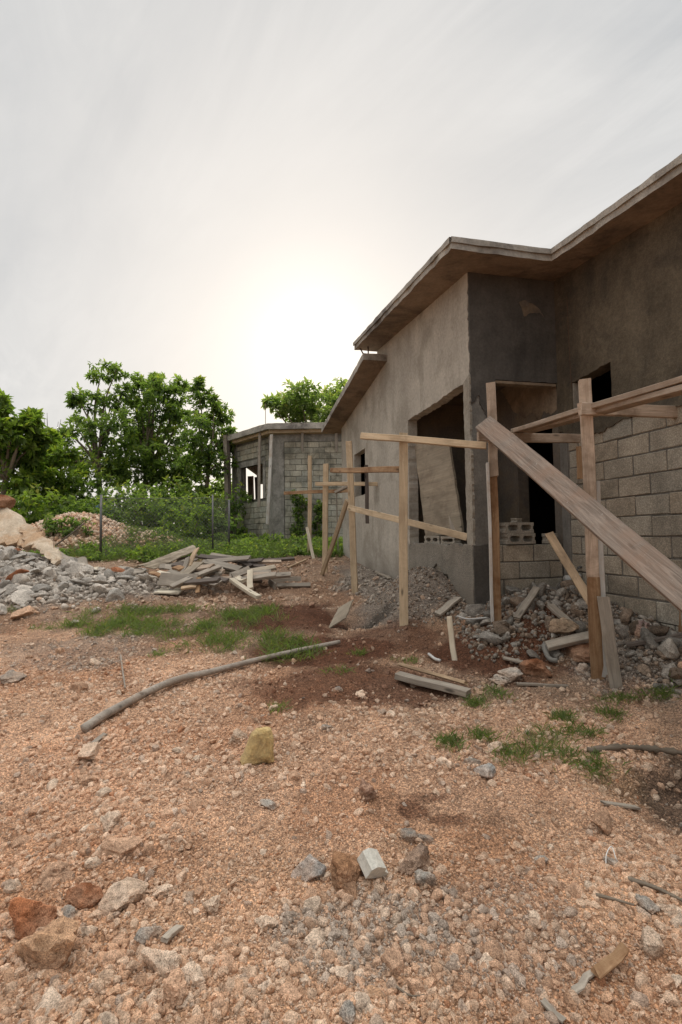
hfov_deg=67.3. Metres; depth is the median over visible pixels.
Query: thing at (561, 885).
limestone rock
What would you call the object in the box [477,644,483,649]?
rubble chunk
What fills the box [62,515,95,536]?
weed
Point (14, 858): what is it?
limestone rock
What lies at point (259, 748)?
ochre block
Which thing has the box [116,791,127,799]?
limestone rock
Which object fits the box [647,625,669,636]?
rubble chunk
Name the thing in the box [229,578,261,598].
scrap board
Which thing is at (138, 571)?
fragment
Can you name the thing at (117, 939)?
limestone rock
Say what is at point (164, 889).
rock
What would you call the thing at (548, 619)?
rubble chunk
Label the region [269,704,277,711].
rock
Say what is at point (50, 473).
tree
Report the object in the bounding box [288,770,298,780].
limestone rock
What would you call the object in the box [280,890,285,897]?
limestone rock
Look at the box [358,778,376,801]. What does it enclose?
rock
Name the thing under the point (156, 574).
scrap board
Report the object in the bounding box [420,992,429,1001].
limestone rock
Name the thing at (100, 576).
concrete fragment
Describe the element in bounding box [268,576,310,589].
wooden plank
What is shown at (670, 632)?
rubble chunk
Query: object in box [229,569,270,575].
scrap board
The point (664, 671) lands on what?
rubble chunk
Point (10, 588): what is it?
concrete chunk
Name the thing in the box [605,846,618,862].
wire
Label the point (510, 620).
rubble chunk
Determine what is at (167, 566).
scrap board
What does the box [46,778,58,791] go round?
limestone rock
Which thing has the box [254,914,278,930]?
rock
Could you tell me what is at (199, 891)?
limestone rock
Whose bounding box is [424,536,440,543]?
hollow block
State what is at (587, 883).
limestone rock
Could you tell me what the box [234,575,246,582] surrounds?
scrap board
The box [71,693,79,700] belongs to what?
limestone rock
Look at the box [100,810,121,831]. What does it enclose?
rock
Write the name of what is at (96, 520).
limestone gravel
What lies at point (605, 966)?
splinter
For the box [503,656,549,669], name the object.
board
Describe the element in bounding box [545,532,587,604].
board
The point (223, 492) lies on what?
shrub
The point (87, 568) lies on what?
concrete chunk
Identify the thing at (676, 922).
limestone rock
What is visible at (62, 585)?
concrete chunk
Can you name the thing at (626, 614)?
rubble chunk
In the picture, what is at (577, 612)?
rubble chunk
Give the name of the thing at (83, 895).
rock
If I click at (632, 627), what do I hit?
rubble chunk
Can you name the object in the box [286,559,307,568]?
stick
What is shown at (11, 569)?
concrete chunk
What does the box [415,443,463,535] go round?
plywood sheet
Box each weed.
[38,519,69,536]
[44,512,74,535]
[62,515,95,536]
[122,544,158,561]
[210,532,237,541]
[216,533,256,539]
[238,532,269,539]
[264,532,306,544]
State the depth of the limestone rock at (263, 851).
2.37 m
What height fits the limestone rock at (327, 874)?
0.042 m
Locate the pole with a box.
[80,640,340,732]
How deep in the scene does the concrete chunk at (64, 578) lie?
7.98 m
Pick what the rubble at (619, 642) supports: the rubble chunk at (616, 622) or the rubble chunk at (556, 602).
the rubble chunk at (616, 622)
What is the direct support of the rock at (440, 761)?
on the ground at (422, 633)
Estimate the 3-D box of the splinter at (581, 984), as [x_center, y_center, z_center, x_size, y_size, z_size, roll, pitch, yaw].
[0.797,1.541,1.682,0.123,0.012,0.029,-11,3,-31]
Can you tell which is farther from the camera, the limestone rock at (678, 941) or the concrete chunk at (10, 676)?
the concrete chunk at (10, 676)
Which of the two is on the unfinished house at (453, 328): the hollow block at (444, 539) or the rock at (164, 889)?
the hollow block at (444, 539)
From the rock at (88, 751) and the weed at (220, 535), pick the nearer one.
the rock at (88, 751)
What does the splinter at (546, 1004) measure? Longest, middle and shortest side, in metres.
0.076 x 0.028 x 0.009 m
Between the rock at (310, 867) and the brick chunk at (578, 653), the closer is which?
the rock at (310, 867)
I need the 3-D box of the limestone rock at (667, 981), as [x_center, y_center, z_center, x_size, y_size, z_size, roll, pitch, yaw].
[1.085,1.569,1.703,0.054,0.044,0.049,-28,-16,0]
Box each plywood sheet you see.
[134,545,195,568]
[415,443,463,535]
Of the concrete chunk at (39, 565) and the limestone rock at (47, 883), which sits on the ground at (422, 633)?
the limestone rock at (47, 883)
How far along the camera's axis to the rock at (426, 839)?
2.46 m
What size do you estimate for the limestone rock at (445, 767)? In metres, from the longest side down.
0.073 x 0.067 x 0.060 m
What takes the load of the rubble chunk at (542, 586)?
on the rubble at (619, 642)
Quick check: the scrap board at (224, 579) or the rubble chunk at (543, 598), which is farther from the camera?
the scrap board at (224, 579)
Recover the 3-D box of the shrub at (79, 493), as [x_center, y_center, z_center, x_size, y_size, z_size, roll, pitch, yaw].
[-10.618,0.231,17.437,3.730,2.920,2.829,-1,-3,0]
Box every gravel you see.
[4,511,182,551]
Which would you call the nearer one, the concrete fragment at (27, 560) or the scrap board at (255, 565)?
the concrete fragment at (27, 560)
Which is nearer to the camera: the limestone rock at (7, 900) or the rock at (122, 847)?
the limestone rock at (7, 900)
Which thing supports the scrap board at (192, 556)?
on the scrap board at (202, 567)
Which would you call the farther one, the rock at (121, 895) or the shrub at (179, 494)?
the shrub at (179, 494)
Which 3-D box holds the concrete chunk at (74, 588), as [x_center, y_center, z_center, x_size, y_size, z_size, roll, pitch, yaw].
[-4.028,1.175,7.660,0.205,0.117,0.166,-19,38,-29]
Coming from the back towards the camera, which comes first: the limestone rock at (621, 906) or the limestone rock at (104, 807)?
the limestone rock at (104, 807)
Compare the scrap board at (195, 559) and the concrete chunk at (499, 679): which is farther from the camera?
the scrap board at (195, 559)
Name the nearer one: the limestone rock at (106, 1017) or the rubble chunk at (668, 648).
the limestone rock at (106, 1017)
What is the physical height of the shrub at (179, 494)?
2.707 m
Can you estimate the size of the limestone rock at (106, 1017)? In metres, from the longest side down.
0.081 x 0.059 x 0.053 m
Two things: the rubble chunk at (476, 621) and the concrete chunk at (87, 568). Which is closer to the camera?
the rubble chunk at (476, 621)
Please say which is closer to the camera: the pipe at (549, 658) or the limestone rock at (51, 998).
the limestone rock at (51, 998)
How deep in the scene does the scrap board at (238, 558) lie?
8.94 m
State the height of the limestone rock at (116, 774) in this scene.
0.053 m
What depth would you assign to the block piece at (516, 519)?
6.08 m
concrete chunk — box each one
[0,548,14,560]
[0,565,14,575]
[0,580,12,588]
[0,603,6,614]
[0,670,26,684]
[2,584,17,596]
[11,573,30,584]
[15,564,31,570]
[27,561,35,566]
[31,584,50,592]
[35,562,46,568]
[45,568,62,576]
[51,588,59,594]
[56,571,71,575]
[57,576,69,581]
[57,581,68,589]
[58,563,69,571]
[59,597,67,601]
[60,559,66,564]
[65,585,78,593]
[81,577,93,582]
[82,564,93,572]
[91,583,108,593]
[92,607,101,612]
[104,568,113,577]
[105,588,124,601]
[111,567,124,571]
[120,568,133,575]
[260,799,275,810]
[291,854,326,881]
[357,848,387,878]
[415,869,436,885]
[462,756,480,764]
[473,762,495,778]
[488,674,510,685]
[549,617,578,633]
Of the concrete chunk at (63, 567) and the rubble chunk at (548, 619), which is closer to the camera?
the rubble chunk at (548, 619)
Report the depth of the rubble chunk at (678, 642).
4.26 m
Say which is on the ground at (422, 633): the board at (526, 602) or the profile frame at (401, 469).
the profile frame at (401, 469)
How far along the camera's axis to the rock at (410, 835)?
2.46 m
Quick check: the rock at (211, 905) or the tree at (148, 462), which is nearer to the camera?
the rock at (211, 905)
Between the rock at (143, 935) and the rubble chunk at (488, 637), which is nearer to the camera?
the rock at (143, 935)
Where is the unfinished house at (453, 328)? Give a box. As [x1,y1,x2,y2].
[321,154,681,630]
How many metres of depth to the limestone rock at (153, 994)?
1.65 m
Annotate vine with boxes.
[237,523,247,536]
[289,489,307,537]
[312,499,322,537]
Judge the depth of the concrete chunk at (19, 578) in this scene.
7.65 m
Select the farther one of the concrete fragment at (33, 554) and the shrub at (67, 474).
the shrub at (67, 474)
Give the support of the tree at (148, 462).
on the ground at (422, 633)
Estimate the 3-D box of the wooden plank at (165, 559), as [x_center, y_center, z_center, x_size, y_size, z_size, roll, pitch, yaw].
[-3.090,0.787,9.211,0.915,0.147,0.871,1,22,15]
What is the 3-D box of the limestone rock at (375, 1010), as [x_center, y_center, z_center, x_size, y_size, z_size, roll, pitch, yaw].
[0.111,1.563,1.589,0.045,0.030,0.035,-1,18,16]
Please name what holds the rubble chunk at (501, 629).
on the rubble at (619, 642)
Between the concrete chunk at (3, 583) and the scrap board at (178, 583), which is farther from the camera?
the scrap board at (178, 583)
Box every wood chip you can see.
[91,732,107,742]
[160,924,183,943]
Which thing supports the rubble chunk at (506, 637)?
on the ground at (422, 633)
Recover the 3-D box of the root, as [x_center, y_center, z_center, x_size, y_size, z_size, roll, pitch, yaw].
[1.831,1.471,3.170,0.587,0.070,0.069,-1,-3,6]
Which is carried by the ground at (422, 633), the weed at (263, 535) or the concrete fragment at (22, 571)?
the weed at (263, 535)
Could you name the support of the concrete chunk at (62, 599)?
on the rubble at (93, 595)
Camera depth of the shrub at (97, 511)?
16.04 m
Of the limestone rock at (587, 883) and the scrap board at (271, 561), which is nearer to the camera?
the limestone rock at (587, 883)
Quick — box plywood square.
[329,600,353,627]
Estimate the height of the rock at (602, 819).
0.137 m
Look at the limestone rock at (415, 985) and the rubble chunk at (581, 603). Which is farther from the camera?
the rubble chunk at (581, 603)
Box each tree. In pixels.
[0,388,60,498]
[0,427,92,508]
[57,358,139,500]
[95,371,205,499]
[170,375,238,532]
[199,472,247,532]
[261,376,347,422]
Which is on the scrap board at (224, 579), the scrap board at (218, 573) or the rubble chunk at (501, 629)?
the scrap board at (218, 573)
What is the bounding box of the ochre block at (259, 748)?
[240,726,273,765]
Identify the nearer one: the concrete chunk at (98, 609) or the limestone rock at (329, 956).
the limestone rock at (329, 956)
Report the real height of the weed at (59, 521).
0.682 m
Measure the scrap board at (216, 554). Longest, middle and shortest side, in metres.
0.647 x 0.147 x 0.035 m
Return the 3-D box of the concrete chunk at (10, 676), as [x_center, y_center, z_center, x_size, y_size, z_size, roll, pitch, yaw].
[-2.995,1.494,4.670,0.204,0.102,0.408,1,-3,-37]
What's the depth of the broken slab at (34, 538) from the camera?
8.89 m
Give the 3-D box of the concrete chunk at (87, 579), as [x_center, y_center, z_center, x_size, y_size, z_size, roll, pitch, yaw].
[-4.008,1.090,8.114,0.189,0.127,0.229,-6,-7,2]
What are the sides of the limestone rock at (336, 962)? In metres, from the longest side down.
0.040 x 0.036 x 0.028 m
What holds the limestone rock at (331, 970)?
on the ground at (422, 633)
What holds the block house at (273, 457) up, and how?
on the ground at (422, 633)
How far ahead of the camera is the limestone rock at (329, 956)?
1.81 m
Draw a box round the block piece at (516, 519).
[511,518,521,521]
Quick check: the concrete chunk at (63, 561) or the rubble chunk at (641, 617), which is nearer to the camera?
the rubble chunk at (641, 617)
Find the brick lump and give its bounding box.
[0,494,15,508]
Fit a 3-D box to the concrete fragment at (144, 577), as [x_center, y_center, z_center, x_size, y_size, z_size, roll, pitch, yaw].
[-3.209,1.111,8.389,0.238,0.284,0.072,-1,40,3]
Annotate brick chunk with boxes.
[519,658,551,677]
[565,642,589,662]
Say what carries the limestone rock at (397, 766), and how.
on the ground at (422, 633)
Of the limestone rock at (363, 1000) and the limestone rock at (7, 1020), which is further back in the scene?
the limestone rock at (363, 1000)
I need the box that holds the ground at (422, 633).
[0,517,681,1023]
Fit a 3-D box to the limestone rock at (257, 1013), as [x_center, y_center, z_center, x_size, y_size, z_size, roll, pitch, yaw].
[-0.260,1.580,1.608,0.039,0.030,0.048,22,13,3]
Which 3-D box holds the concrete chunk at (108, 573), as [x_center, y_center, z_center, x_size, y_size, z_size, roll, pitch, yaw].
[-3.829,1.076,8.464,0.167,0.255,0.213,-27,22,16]
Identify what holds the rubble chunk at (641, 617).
on the rubble at (619, 642)
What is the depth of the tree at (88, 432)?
20.43 m
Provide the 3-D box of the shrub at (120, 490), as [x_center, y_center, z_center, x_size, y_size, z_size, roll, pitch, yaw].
[-7.012,0.183,18.616,3.577,2.719,2.390,-1,-3,0]
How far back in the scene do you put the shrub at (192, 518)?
14.83 m
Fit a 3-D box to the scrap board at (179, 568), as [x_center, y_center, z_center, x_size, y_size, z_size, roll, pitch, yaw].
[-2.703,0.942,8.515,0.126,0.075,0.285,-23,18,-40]
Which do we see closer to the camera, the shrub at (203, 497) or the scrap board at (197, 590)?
the scrap board at (197, 590)
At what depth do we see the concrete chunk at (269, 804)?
2.75 m
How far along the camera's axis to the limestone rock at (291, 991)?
1.68 m
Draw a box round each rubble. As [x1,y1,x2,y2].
[0,549,208,612]
[364,566,681,690]
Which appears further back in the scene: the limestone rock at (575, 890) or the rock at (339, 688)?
the rock at (339, 688)
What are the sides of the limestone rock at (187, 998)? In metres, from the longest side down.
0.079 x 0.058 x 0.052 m
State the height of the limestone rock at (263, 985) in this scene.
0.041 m
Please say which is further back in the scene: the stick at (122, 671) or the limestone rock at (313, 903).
the stick at (122, 671)
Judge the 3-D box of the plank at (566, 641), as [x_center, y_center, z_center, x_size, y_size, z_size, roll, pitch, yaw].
[2.127,1.199,4.767,0.460,0.049,0.107,-13,24,0]
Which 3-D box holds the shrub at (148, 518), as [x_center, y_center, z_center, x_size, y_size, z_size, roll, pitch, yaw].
[-5.545,0.149,15.743,2.559,1.683,1.874,-1,-3,0]
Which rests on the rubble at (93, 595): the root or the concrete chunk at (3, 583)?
the concrete chunk at (3, 583)
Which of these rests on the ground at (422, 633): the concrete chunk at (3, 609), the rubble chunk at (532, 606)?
the rubble chunk at (532, 606)
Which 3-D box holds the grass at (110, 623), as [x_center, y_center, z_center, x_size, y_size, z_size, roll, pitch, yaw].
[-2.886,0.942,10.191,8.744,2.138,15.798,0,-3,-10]
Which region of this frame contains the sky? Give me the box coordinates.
[0,0,681,532]
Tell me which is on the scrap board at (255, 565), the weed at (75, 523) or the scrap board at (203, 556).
the scrap board at (203, 556)
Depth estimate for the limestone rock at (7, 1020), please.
1.55 m
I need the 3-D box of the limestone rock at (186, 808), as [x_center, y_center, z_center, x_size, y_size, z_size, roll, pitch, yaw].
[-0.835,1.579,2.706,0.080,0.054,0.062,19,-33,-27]
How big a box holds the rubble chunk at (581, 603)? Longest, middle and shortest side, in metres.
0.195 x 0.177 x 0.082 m
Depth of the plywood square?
6.18 m
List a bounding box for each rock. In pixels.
[0,1017,11,1023]
[3,878,21,893]
[4,896,11,905]
[8,897,56,939]
[10,606,40,619]
[11,835,31,848]
[11,853,20,860]
[14,915,78,969]
[33,861,74,886]
[35,986,61,1015]
[42,877,55,891]
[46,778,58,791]
[54,682,62,686]
[55,647,64,653]
[61,905,76,918]
[65,798,76,804]
[65,882,102,909]
[69,681,88,692]
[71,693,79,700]
[76,775,94,786]
[78,742,99,760]
[79,823,96,832]
[79,925,95,937]
[80,766,88,774]
[84,856,101,868]
[90,658,98,665]
[92,775,100,781]
[95,787,111,797]
[97,1011,118,1023]
[98,876,148,915]
[100,803,111,813]
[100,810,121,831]
[100,836,141,859]
[101,698,122,711]
[102,949,126,962]
[111,771,122,778]
[111,933,125,944]
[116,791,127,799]
[123,911,130,918]
[132,847,139,856]
[134,925,163,945]
[139,866,144,874]
[141,947,181,978]
[143,843,153,855]
[146,990,157,1002]
[147,695,155,699]
[149,821,155,827]
[152,883,174,896]
[153,672,160,677]
[157,1004,165,1017]
[160,806,172,818]
[163,967,188,1008]
[172,747,181,753]
[175,991,193,1009]
[178,805,189,813]
[181,961,199,988]
[185,1015,204,1023]
[189,797,202,810]
[191,965,205,987]
[193,755,199,761]
[193,908,199,915]
[194,885,204,896]
[203,895,220,915]
[209,991,222,1000]
[210,997,225,1009]
[214,953,234,973]
[229,728,247,743]
[250,850,255,857]
[252,973,267,984]
[253,1010,261,1019]
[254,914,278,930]
[257,973,271,993]
[257,1000,268,1014]
[260,849,266,855]
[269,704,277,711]
[269,781,283,790]
[271,993,279,1000]
[277,982,301,1002]
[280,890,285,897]
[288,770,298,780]
[299,974,308,984]
[303,896,321,913]
[304,927,324,945]
[306,887,317,898]
[315,949,322,958]
[321,724,331,729]
[321,949,335,964]
[322,871,330,880]
[329,967,334,973]
[330,851,361,899]
[332,686,341,691]
[334,737,340,744]
[334,958,340,965]
[335,966,348,978]
[339,997,355,1023]
[354,976,365,984]
[354,991,371,1012]
[355,690,364,697]
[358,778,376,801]
[364,1004,376,1013]
[366,985,384,998]
[371,1008,381,1015]
[380,948,403,974]
[386,710,395,716]
[391,912,401,925]
[394,763,401,770]
[396,1002,401,1008]
[398,842,429,875]
[400,828,418,842]
[406,977,424,994]
[411,964,419,972]
[417,834,433,843]
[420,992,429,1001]
[421,904,428,912]
[436,757,451,768]
[442,763,449,771]
[450,942,466,957]
[459,954,465,964]
[477,913,485,923]
[479,952,492,969]
[483,940,503,962]
[486,741,504,754]
[497,667,522,682]
[504,950,522,964]
[529,909,539,922]
[534,855,548,864]
[543,986,551,995]
[557,881,566,889]
[564,882,583,898]
[576,662,590,673]
[584,880,591,886]
[592,809,612,835]
[603,856,617,865]
[608,901,629,915]
[627,853,632,859]
[635,620,649,637]
[635,893,659,914]
[640,925,663,959]
[646,682,654,688]
[652,871,664,878]
[655,903,677,917]
[659,976,674,987]
[670,912,681,927]
[671,974,681,987]
[674,937,681,948]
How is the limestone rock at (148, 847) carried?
on the ground at (422, 633)
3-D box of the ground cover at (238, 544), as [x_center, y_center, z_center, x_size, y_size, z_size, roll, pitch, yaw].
[-3.427,0.887,14.233,8.487,1.077,6.250,-1,-3,0]
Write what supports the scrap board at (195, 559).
on the scrap board
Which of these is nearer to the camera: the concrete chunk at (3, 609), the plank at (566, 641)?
the plank at (566, 641)
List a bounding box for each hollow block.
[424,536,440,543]
[441,536,460,543]
[499,522,533,532]
[500,533,535,543]
[542,533,557,542]
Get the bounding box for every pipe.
[428,653,440,661]
[457,615,488,619]
[542,642,557,662]
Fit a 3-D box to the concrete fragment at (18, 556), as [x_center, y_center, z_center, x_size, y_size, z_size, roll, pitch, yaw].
[-5.333,0.739,8.466,0.275,0.083,0.328,-11,10,3]
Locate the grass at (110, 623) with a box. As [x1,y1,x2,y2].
[7,521,681,784]
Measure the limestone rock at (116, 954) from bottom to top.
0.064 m
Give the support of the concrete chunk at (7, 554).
on the rubble at (93, 595)
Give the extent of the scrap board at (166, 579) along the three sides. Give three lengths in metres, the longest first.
0.639 x 0.226 x 0.034 m
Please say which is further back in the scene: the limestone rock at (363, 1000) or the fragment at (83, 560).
the fragment at (83, 560)
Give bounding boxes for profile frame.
[284,455,377,572]
[320,432,486,625]
[477,376,681,688]
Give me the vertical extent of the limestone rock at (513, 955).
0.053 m
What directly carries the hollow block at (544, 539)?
on the unfinished house at (453, 328)
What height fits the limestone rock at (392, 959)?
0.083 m
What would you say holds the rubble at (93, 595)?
on the ground at (422, 633)
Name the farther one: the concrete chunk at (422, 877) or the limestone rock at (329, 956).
the concrete chunk at (422, 877)
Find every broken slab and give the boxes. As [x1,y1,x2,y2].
[0,507,35,550]
[19,527,62,565]
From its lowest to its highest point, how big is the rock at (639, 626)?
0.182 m
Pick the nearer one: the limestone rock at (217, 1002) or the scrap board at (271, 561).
the limestone rock at (217, 1002)
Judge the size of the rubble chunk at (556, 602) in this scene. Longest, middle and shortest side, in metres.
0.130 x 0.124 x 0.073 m
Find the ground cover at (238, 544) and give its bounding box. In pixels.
[22,526,343,562]
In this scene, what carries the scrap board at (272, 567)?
on the scrap board at (268, 570)
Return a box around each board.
[148,571,160,577]
[153,587,183,593]
[157,572,197,586]
[159,564,171,569]
[164,564,170,569]
[166,570,179,572]
[169,565,221,588]
[171,562,183,566]
[171,565,183,571]
[176,558,198,562]
[177,554,197,559]
[180,556,189,571]
[180,562,203,573]
[181,577,220,585]
[181,585,196,589]
[187,547,198,566]
[195,563,214,570]
[195,577,200,592]
[197,554,226,559]
[202,555,250,562]
[203,559,242,570]
[203,576,222,586]
[209,575,228,582]
[210,553,234,556]
[215,567,222,575]
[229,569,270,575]
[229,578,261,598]
[230,566,249,577]
[232,556,265,567]
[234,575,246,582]
[236,560,280,563]
[237,557,263,564]
[238,561,252,567]
[241,572,276,582]
[243,572,268,575]
[247,569,253,589]
[250,565,276,570]
[264,557,294,560]
[270,571,290,578]
[375,571,391,578]
[394,671,470,697]
[397,662,467,685]
[434,596,461,615]
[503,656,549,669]
[513,586,539,618]
[516,682,568,687]
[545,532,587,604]
[547,604,572,620]
[626,633,681,647]
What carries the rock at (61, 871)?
on the ground at (422, 633)
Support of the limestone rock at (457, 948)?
on the ground at (422, 633)
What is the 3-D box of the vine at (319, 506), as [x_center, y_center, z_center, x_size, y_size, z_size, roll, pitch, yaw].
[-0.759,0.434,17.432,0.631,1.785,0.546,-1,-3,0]
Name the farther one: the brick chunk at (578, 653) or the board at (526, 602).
the board at (526, 602)
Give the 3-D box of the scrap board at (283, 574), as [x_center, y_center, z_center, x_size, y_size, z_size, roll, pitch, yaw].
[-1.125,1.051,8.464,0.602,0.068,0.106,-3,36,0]
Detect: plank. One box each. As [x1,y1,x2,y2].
[449,517,454,529]
[475,416,681,612]
[544,631,588,650]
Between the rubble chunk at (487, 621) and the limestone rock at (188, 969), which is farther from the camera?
the rubble chunk at (487, 621)
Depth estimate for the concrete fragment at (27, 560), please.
8.31 m
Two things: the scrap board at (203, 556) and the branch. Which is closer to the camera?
the scrap board at (203, 556)
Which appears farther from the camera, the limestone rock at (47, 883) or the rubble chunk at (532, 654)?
the rubble chunk at (532, 654)
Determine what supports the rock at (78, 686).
on the ground at (422, 633)
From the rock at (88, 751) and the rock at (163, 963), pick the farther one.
the rock at (88, 751)
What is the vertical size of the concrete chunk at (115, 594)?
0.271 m
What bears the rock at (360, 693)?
on the ground at (422, 633)
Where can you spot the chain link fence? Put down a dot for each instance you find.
(212, 526)
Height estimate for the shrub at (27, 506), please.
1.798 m
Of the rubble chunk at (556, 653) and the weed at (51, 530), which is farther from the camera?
the weed at (51, 530)
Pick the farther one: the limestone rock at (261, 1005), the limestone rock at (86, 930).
the limestone rock at (86, 930)
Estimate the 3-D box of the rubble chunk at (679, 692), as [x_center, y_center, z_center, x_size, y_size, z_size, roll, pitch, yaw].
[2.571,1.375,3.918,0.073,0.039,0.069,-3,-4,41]
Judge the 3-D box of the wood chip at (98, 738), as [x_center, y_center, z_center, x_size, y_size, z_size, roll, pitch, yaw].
[-1.656,1.550,3.506,0.046,0.016,0.122,-2,11,19]
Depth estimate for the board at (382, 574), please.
8.75 m
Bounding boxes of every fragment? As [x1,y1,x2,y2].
[5,572,18,580]
[10,553,27,560]
[10,589,33,604]
[14,569,29,572]
[17,585,32,591]
[20,557,36,562]
[24,552,40,556]
[25,568,38,575]
[29,593,48,596]
[30,569,39,573]
[42,567,52,578]
[53,570,57,578]
[55,547,87,563]
[65,561,82,574]
[70,579,88,585]
[91,580,108,583]
[96,574,106,580]
[115,575,134,579]
[119,566,148,575]
[137,574,152,581]
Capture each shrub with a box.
[0,482,92,515]
[5,483,69,523]
[33,497,89,523]
[41,462,113,509]
[41,467,97,512]
[46,494,94,514]
[74,489,169,526]
[93,479,196,526]
[113,489,198,537]
[132,492,222,539]
[142,474,252,537]
[145,491,220,532]
[157,504,214,539]
[178,495,243,538]
[200,490,224,537]
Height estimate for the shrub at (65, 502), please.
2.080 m
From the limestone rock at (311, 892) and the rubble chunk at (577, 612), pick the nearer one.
the limestone rock at (311, 892)
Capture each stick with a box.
[120,654,125,688]
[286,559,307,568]
[396,985,423,996]
[596,893,633,905]
[628,876,681,901]
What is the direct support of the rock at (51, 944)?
on the ground at (422, 633)
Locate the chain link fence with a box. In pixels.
[99,494,229,559]
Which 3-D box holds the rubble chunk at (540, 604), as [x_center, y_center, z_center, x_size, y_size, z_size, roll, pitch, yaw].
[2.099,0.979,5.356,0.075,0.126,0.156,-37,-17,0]
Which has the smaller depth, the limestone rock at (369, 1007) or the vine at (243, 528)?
the limestone rock at (369, 1007)
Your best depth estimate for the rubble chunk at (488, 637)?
4.88 m
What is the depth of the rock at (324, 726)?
3.57 m
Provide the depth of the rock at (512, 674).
4.38 m
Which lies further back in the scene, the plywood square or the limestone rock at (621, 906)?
the plywood square
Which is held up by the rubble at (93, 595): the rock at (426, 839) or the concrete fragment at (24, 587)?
the concrete fragment at (24, 587)
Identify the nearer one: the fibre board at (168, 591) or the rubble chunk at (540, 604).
the rubble chunk at (540, 604)
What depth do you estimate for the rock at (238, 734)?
3.44 m
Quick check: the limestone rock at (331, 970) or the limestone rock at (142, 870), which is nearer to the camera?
the limestone rock at (331, 970)
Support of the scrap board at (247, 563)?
on the scrap board at (255, 565)
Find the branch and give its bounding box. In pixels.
[55,523,84,545]
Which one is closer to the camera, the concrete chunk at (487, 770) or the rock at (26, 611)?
the concrete chunk at (487, 770)
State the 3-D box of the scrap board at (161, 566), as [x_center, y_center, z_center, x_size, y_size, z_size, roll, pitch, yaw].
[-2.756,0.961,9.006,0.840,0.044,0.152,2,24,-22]
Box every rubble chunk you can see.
[458,612,467,619]
[465,604,485,616]
[472,617,483,624]
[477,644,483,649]
[479,631,502,645]
[480,618,490,625]
[483,610,501,617]
[493,621,511,635]
[499,621,508,626]
[501,634,510,641]
[502,596,511,604]
[506,585,522,594]
[507,617,513,624]
[510,596,524,606]
[516,600,535,612]
[526,649,539,658]
[531,613,536,619]
[536,582,546,597]
[536,600,545,609]
[540,595,547,601]
[544,616,555,630]
[548,649,563,659]
[550,599,562,605]
[555,587,565,596]
[560,580,575,589]
[569,585,575,591]
[570,608,582,616]
[573,620,585,632]
[576,598,587,608]
[613,619,621,624]
[615,624,628,637]
[620,608,633,623]
[624,650,636,656]
[629,620,644,634]
[636,664,648,674]
[637,615,646,618]
[640,627,659,648]
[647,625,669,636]
[652,683,660,687]
[656,650,668,659]
[657,638,679,659]
[659,636,681,647]
[661,663,675,676]
[666,630,676,634]
[668,667,681,678]
[670,678,681,685]
[671,689,681,694]
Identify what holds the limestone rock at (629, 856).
on the ground at (422, 633)
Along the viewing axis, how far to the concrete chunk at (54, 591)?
7.48 m
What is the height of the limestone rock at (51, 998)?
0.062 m
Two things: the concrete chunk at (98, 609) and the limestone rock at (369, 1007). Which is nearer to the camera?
the limestone rock at (369, 1007)
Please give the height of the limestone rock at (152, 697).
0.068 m
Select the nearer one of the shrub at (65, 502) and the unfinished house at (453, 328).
the unfinished house at (453, 328)
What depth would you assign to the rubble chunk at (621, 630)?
4.66 m
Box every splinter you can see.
[540,997,565,1023]
[571,969,594,993]
[591,942,628,979]
[600,800,640,809]
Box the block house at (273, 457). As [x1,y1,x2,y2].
[220,403,342,539]
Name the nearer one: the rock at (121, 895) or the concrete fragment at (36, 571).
the rock at (121, 895)
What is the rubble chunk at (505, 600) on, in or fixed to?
on the ground at (422, 633)
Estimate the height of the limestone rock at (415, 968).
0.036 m
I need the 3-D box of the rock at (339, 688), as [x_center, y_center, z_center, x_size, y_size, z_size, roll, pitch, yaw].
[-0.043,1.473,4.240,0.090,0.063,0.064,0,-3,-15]
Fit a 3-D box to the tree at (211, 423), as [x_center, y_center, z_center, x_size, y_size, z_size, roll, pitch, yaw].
[-5.061,-1.927,19.529,2.451,6.706,2.634,1,-3,-34]
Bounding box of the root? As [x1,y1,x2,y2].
[587,743,681,755]
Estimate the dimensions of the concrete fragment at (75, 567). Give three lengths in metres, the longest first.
0.318 x 0.299 x 0.068 m
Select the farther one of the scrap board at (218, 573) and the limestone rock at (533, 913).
the scrap board at (218, 573)
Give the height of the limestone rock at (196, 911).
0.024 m
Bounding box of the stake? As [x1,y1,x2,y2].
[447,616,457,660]
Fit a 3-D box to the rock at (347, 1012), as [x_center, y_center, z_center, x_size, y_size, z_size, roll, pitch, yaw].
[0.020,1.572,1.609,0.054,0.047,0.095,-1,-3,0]
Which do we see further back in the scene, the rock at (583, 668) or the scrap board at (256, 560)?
the scrap board at (256, 560)
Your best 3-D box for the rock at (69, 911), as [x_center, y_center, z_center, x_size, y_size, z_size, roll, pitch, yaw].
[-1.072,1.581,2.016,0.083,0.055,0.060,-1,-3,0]
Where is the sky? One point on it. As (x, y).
(231, 193)
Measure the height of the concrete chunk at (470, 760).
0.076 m
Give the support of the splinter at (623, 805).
on the ground at (422, 633)

